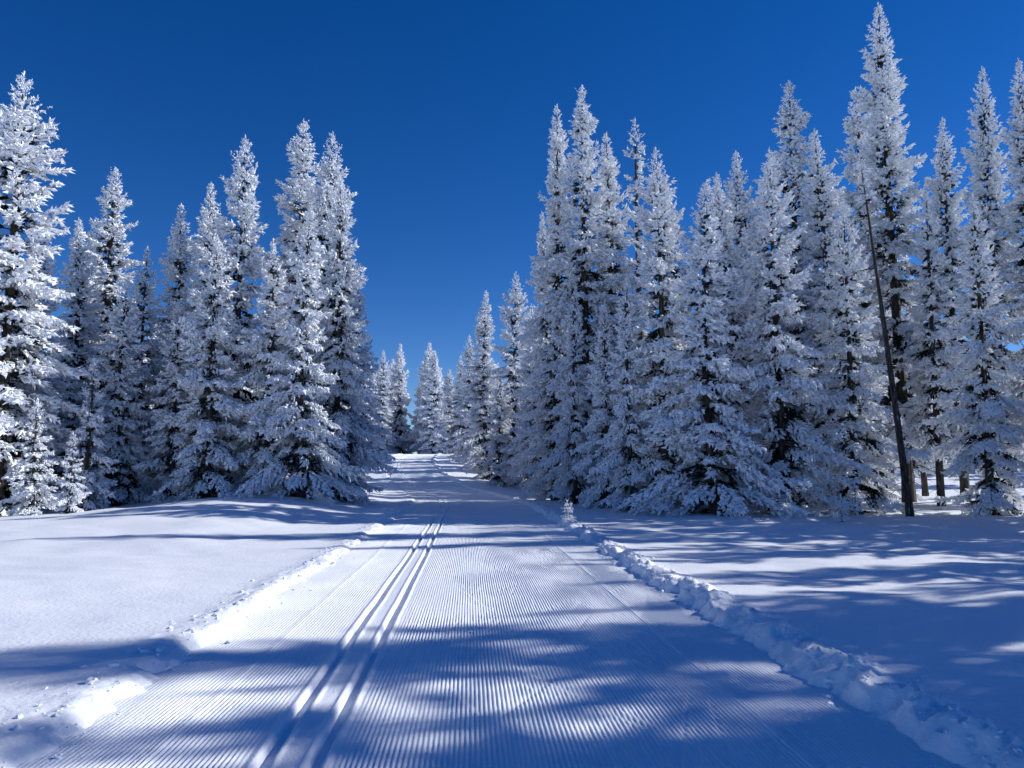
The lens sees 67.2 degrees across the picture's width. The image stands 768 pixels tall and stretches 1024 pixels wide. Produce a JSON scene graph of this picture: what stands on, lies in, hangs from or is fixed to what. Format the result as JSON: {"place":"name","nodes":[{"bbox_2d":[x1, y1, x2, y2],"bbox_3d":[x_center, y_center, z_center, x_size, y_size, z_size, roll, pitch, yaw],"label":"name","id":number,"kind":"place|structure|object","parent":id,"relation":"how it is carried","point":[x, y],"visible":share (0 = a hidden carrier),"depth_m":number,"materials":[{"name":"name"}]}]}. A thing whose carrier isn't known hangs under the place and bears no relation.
{"place":"outdoors","nodes":[
{"label":"outdoors","id":0,"kind":"place"},
{"bbox_2d":[0,453,1023,767],"bbox_3d":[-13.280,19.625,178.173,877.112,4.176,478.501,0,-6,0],"label":"snow ground","id":1,"kind":"structure","parent":0,"point":[930,593],"depth_m":10.07,"materials":[{"name":"white snow"}]},
{"bbox_2d":[0,397,65,515],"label":"frosted spruce tree","id":2,"kind":"object","parent":1,"relation":"on","point":[25,491],"visible":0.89,"depth_m":25.64,"materials":[{"name":"white plant"}]},
{"bbox_2d":[0,224,79,505],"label":"frosted spruce tree","id":3,"kind":"object","parent":1,"relation":"on","point":[55,382],"visible":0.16,"depth_m":31.74,"materials":[{"name":"white plant"}]},
{"bbox_2d":[0,71,109,515],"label":"frosted spruce tree","id":4,"kind":"object","parent":1,"relation":"on","point":[18,285],"visible":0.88,"depth_m":27.69,"materials":[{"name":"white plant"}]},
{"bbox_2d":[16,217,115,493],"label":"frosted spruce tree","id":5,"kind":"object","parent":1,"relation":"on","point":[79,277],"visible":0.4,"depth_m":36.53,"materials":[{"name":"white plant"}]},
{"bbox_2d":[50,432,91,513],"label":"frosted spruce tree","id":6,"kind":"object","parent":1,"relation":"on","point":[69,497],"visible":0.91,"depth_m":25.02,"materials":[{"name":"white plant"}]},
{"bbox_2d":[61,358,121,511],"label":"frosted spruce tree","id":7,"kind":"object","parent":1,"relation":"on","point":[90,481],"visible":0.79,"depth_m":28.44,"materials":[{"name":"white plant"}]},
{"bbox_2d":[64,167,146,499],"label":"frosted spruce tree","id":8,"kind":"object","parent":1,"relation":"on","point":[109,232],"visible":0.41,"depth_m":38.82,"materials":[{"name":"white plant"}]},
{"bbox_2d":[63,276,162,509],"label":"frosted spruce tree","id":9,"kind":"object","parent":1,"relation":"on","point":[118,378],"visible":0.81,"depth_m":31.88,"materials":[{"name":"white plant"}]},
{"bbox_2d":[83,245,172,502],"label":"frosted spruce tree","id":10,"kind":"object","parent":1,"relation":"on","point":[153,354],"visible":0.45,"depth_m":36.30,"materials":[{"name":"white plant"}]},
{"bbox_2d":[129,203,198,496],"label":"frosted spruce tree","id":11,"kind":"object","parent":1,"relation":"on","point":[176,265],"visible":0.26,"depth_m":37.39,"materials":[{"name":"white plant"}]},
{"bbox_2d":[133,303,203,503],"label":"frosted spruce tree","id":12,"kind":"object","parent":1,"relation":"on","point":[166,433],"visible":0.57,"depth_m":31.30,"materials":[{"name":"white plant"}]},
{"bbox_2d":[146,183,248,499],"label":"frosted spruce tree","id":13,"kind":"object","parent":1,"relation":"on","point":[208,230],"visible":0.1,"depth_m":36.27,"materials":[{"name":"white plant"}]},
{"bbox_2d":[153,235,254,500],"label":"frosted spruce tree","id":14,"kind":"object","parent":1,"relation":"on","point":[212,481],"visible":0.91,"depth_m":30.34,"materials":[{"name":"white plant"}]},
{"bbox_2d":[176,135,284,499],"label":"frosted spruce tree","id":15,"kind":"object","parent":1,"relation":"on","point":[245,251],"visible":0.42,"depth_m":33.41,"materials":[{"name":"white plant"}]},
{"bbox_2d":[223,280,308,491],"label":"frosted spruce tree","id":16,"kind":"object","parent":1,"relation":"on","point":[229,475],"visible":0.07,"depth_m":33.63,"materials":[{"name":"white plant"}]},
{"bbox_2d":[224,237,312,494],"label":"frosted spruce tree","id":17,"kind":"object","parent":1,"relation":"on","point":[265,342],"visible":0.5,"depth_m":30.78,"materials":[{"name":"white plant"}]},
{"bbox_2d":[244,119,344,456],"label":"frosted spruce tree","id":18,"kind":"object","parent":1,"relation":"on","point":[302,166],"visible":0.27,"depth_m":38.68,"materials":[{"name":"white plant"}]},
{"bbox_2d":[235,205,369,504],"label":"frosted spruce tree","id":19,"kind":"object","parent":1,"relation":"on","point":[301,477],"visible":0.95,"depth_m":29.91,"materials":[{"name":"white plant"}]},
{"bbox_2d":[290,131,377,493],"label":"frosted spruce tree","id":20,"kind":"object","parent":1,"relation":"on","point":[331,169],"visible":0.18,"depth_m":35.67,"materials":[{"name":"white plant"}]},
{"bbox_2d":[288,175,397,504],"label":"frosted spruce tree","id":21,"kind":"object","parent":1,"relation":"on","point":[336,356],"visible":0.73,"depth_m":33.08,"materials":[{"name":"white plant"}]},
{"bbox_2d":[346,382,374,483],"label":"frosted spruce tree","id":22,"kind":"object","parent":1,"relation":"on","point":[368,477],"depth_m":57.62,"materials":[{"name":"white plant"}]},
{"bbox_2d":[327,280,395,501],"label":"frosted spruce tree","id":23,"kind":"object","parent":1,"relation":"on","point":[364,417],"visible":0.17,"depth_m":35.92,"materials":[{"name":"white plant"}]},
{"bbox_2d":[359,367,374,440],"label":"frosted spruce tree","id":24,"kind":"object","parent":1,"relation":"on","point":[367,402],"visible":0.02,"depth_m":78.43,"materials":[{"name":"white plant"}]},
{"bbox_2d":[438,335,481,462],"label":"frosted spruce tree","id":25,"kind":"object","parent":1,"relation":"on","point":[464,382],"visible":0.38,"depth_m":85.92,"materials":[{"name":"white plant"}]},
{"bbox_2d":[457,352,495,472],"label":"frosted spruce tree","id":26,"kind":"object","parent":1,"relation":"on","point":[468,430],"visible":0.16,"depth_m":73.65,"materials":[{"name":"white plant"}]},
{"bbox_2d":[452,290,510,479],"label":"frosted spruce tree","id":27,"kind":"object","parent":1,"relation":"on","point":[478,452],"visible":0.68,"depth_m":65.88,"materials":[{"name":"white plant"}]},
{"bbox_2d":[16,454,963,767],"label":"ski trail","id":28,"kind":"object","parent":1,"relation":"on","point":[446,622],"visible":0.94,"depth_m":5.90,"materials":[{"name":"white snow"}]},
{"bbox_2d":[481,371,516,487],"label":"frosted spruce tree","id":29,"kind":"object","parent":1,"relation":"on","point":[499,436],"visible":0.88,"depth_m":59.73,"materials":[{"name":"white plant"}]},
{"bbox_2d":[487,274,532,484],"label":"frosted spruce tree","id":30,"kind":"object","parent":1,"relation":"on","point":[508,369],"visible":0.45,"depth_m":62.25,"materials":[{"name":"white plant"}]},
{"bbox_2d":[2,497,1023,767],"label":"snow berm chunks","id":31,"kind":"object","parent":1,"relation":"on","point":[828,685],"visible":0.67,"depth_m":6.10,"materials":[{"name":"white snow"}]},
{"bbox_2d":[495,305,542,487],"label":"frosted spruce tree","id":32,"kind":"object","parent":1,"relation":"on","point":[523,371],"visible":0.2,"depth_m":57.94,"materials":[{"name":"white plant"}]},
{"bbox_2d":[507,210,570,496],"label":"frosted spruce tree","id":33,"kind":"object","parent":1,"relation":"on","point":[519,458],"visible":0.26,"depth_m":44.00,"materials":[{"name":"white plant"}]},
{"bbox_2d":[514,103,592,500],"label":"frosted spruce tree","id":34,"kind":"object","parent":1,"relation":"on","point":[552,209],"visible":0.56,"depth_m":38.47,"materials":[{"name":"white plant"}]},
{"bbox_2d":[560,500,576,521],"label":"frosted sapling","id":35,"kind":"object","parent":1,"relation":"on","point":[569,510],"visible":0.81,"depth_m":22.33,"materials":[{"name":"white wood"}]},
{"bbox_2d":[538,283,603,503],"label":"frosted spruce tree","id":36,"kind":"object","parent":1,"relation":"on","point":[562,435],"visible":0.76,"depth_m":33.88,"materials":[{"name":"white plant"}]},
{"bbox_2d":[534,84,633,500],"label":"frosted spruce tree","id":37,"kind":"object","parent":1,"relation":"on","point":[585,164],"visible":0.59,"depth_m":36.89,"materials":[{"name":"white plant"}]},
{"bbox_2d":[568,301,637,508],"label":"frosted spruce tree","id":38,"kind":"object","parent":1,"relation":"on","point":[599,382],"visible":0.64,"depth_m":30.34,"materials":[{"name":"white plant"}]},
{"bbox_2d":[563,131,655,496],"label":"frosted spruce tree","id":39,"kind":"object","parent":1,"relation":"on","point":[614,229],"visible":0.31,"depth_m":38.25,"materials":[{"name":"white plant"}]},
{"bbox_2d":[589,275,672,511],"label":"frosted spruce tree","id":40,"kind":"object","parent":1,"relation":"on","point":[611,438],"visible":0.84,"depth_m":28.02,"materials":[{"name":"white plant"}]},
{"bbox_2d":[620,118,655,488],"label":"frosted spruce tree","id":41,"kind":"object","parent":1,"relation":"on","point":[637,228],"visible":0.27,"depth_m":41.31,"materials":[{"name":"white plant"}]},
{"bbox_2d":[633,202,703,472],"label":"frosted spruce tree","id":42,"kind":"object","parent":1,"relation":"on","point":[671,275],"visible":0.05,"depth_m":36.32,"materials":[{"name":"white plant"}]},
{"bbox_2d":[604,147,741,516],"bbox_3d":[5.492,-1.898,28.567,3.625,14.177,5.251,3,-7,-24],"label":"frosted spruce tree","id":43,"kind":"object","parent":1,"relation":"on","point":[655,267],"visible":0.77,"depth_m":28.03,"materials":[{"name":"white plant"}]},
{"bbox_2d":[616,178,812,518],"bbox_3d":[6.982,-1.032,26.304,5.902,12.531,4.109,-4,-7,31],"label":"frosted spruce tree","id":44,"kind":"object","parent":1,"relation":"on","point":[713,437],"visible":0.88,"depth_m":25.86,"materials":[{"name":"white plant"}]},
{"bbox_2d":[670,172,776,505],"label":"frosted spruce tree","id":45,"kind":"object","parent":1,"relation":"on","point":[728,232],"visible":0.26,"depth_m":32.20,"materials":[{"name":"white plant"}]},
{"bbox_2d":[707,151,803,504],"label":"frosted spruce tree","id":46,"kind":"object","parent":1,"relation":"on","point":[741,209],"visible":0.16,"depth_m":33.98,"materials":[{"name":"white plant"}]},
{"bbox_2d":[744,206,776,480],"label":"frosted spruce tree","id":47,"kind":"object","parent":1,"relation":"on","point":[754,311],"visible":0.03,"depth_m":38.08,"materials":[{"name":"white plant"}]},
{"bbox_2d":[727,146,872,517],"bbox_3d":[10.063,-1.705,27.678,4.616,14.072,5.346,-1,-7,8],"label":"frosted spruce tree","id":48,"kind":"object","parent":1,"relation":"on","point":[778,383],"visible":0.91,"depth_m":26.85,"materials":[{"name":"white plant"}]},
{"bbox_2d":[752,80,857,503],"bbox_3d":[13.948,-4.522,37.845,6.045,21.995,5.140,5,-8,-38],"label":"frosted spruce tree","id":49,"kind":"object","parent":1,"relation":"on","point":[792,125],"visible":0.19,"depth_m":38.16,"materials":[{"name":"white plant"}]},
{"bbox_2d":[775,129,896,505],"bbox_3d":[13.924,-2.894,34.813,5.196,18.070,5.077,1,-7,-7],"label":"frosted spruce tree","id":50,"kind":"object","parent":1,"relation":"on","point":[816,211],"visible":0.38,"depth_m":34.75,"materials":[{"name":"white plant"}]},
{"bbox_2d":[831,495,849,521],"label":"frosted sapling","id":51,"kind":"object","parent":1,"relation":"on","point":[841,504],"visible":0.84,"depth_m":24.31,"materials":[{"name":"white wood"}]},
{"bbox_2d":[810,211,890,445],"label":"frosted spruce tree","id":52,"kind":"object","parent":1,"relation":"on","point":[863,397],"visible":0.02,"depth_m":37.98,"materials":[{"name":"white plant"}]},
{"bbox_2d":[800,199,931,516],"bbox_3d":[12.489,-0.683,28.167,4.724,12.597,3.980,0,-6,4],"label":"frosted spruce tree","id":53,"kind":"object","parent":1,"relation":"on","point":[862,379],"visible":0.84,"depth_m":27.92,"materials":[{"name":"white plant"}]},
{"bbox_2d":[833,87,926,500],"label":"frosted spruce tree","id":54,"kind":"object","parent":1,"relation":"on","point":[855,121],"visible":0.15,"depth_m":41.75,"materials":[{"name":"white plant"}]},
{"bbox_2d":[846,153,939,516],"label":"leaning dead spruce","id":55,"kind":"object","parent":1,"relation":"on","point":[906,489],"visible":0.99,"depth_m":26.82,"materials":[{"name":"brown wood"}]},
{"bbox_2d":[849,2,973,502],"bbox_3d":[19.267,-6.827,39.104,7.107,26.918,7.047,-3,-7,25],"label":"frosted spruce tree","id":56,"kind":"object","parent":1,"relation":"on","point":[886,111],"visible":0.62,"depth_m":38.65,"materials":[{"name":"white plant"}]},
{"bbox_2d":[890,190,980,505],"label":"frosted spruce tree","id":57,"kind":"object","parent":1,"relation":"on","point":[925,370],"visible":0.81,"depth_m":33.12,"materials":[{"name":"white plant"}]},
{"bbox_2d":[905,117,1016,501],"bbox_3d":[21.130,-3.587,36.802,4.915,19.360,4.957,-1,-7,16],"label":"frosted spruce tree","id":58,"kind":"object","parent":1,"relation":"on","point":[950,231],"visible":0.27,"depth_m":37.10,"materials":[{"name":"white plant"}]},
{"bbox_2d":[911,193,1023,516],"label":"frosted spruce tree","id":59,"kind":"object","parent":1,"relation":"on","point":[990,414],"visible":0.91,"depth_m":27.13,"materials":[{"name":"white plant"}]},
{"bbox_2d":[938,65,1023,503],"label":"frosted spruce tree","id":60,"kind":"object","parent":1,"relation":"on","point":[993,179],"visible":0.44,"depth_m":35.34,"materials":[{"name":"white plant"}]},
{"bbox_2d":[988,57,1023,460],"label":"frosted spruce tree","id":61,"kind":"object","parent":1,"relation":"on","point":[1017,289],"visible":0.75,"depth_m":34.16,"materials":[{"name":"white plant"}]},
{"bbox_2d":[1016,348,1023,438],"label":"frosted spruce tree","id":62,"kind":"object","parent":1,"relation":"on","point":[1022,383],"visible":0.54,"depth_m":27.27,"materials":[{"name":"white plant"}]},
{"bbox_2d":[0,0,1023,453],"label":"sky","id":63,"kind":"structure","parent":0,"point":[440,112],"materials":[{"name":"blue"}]}
]}

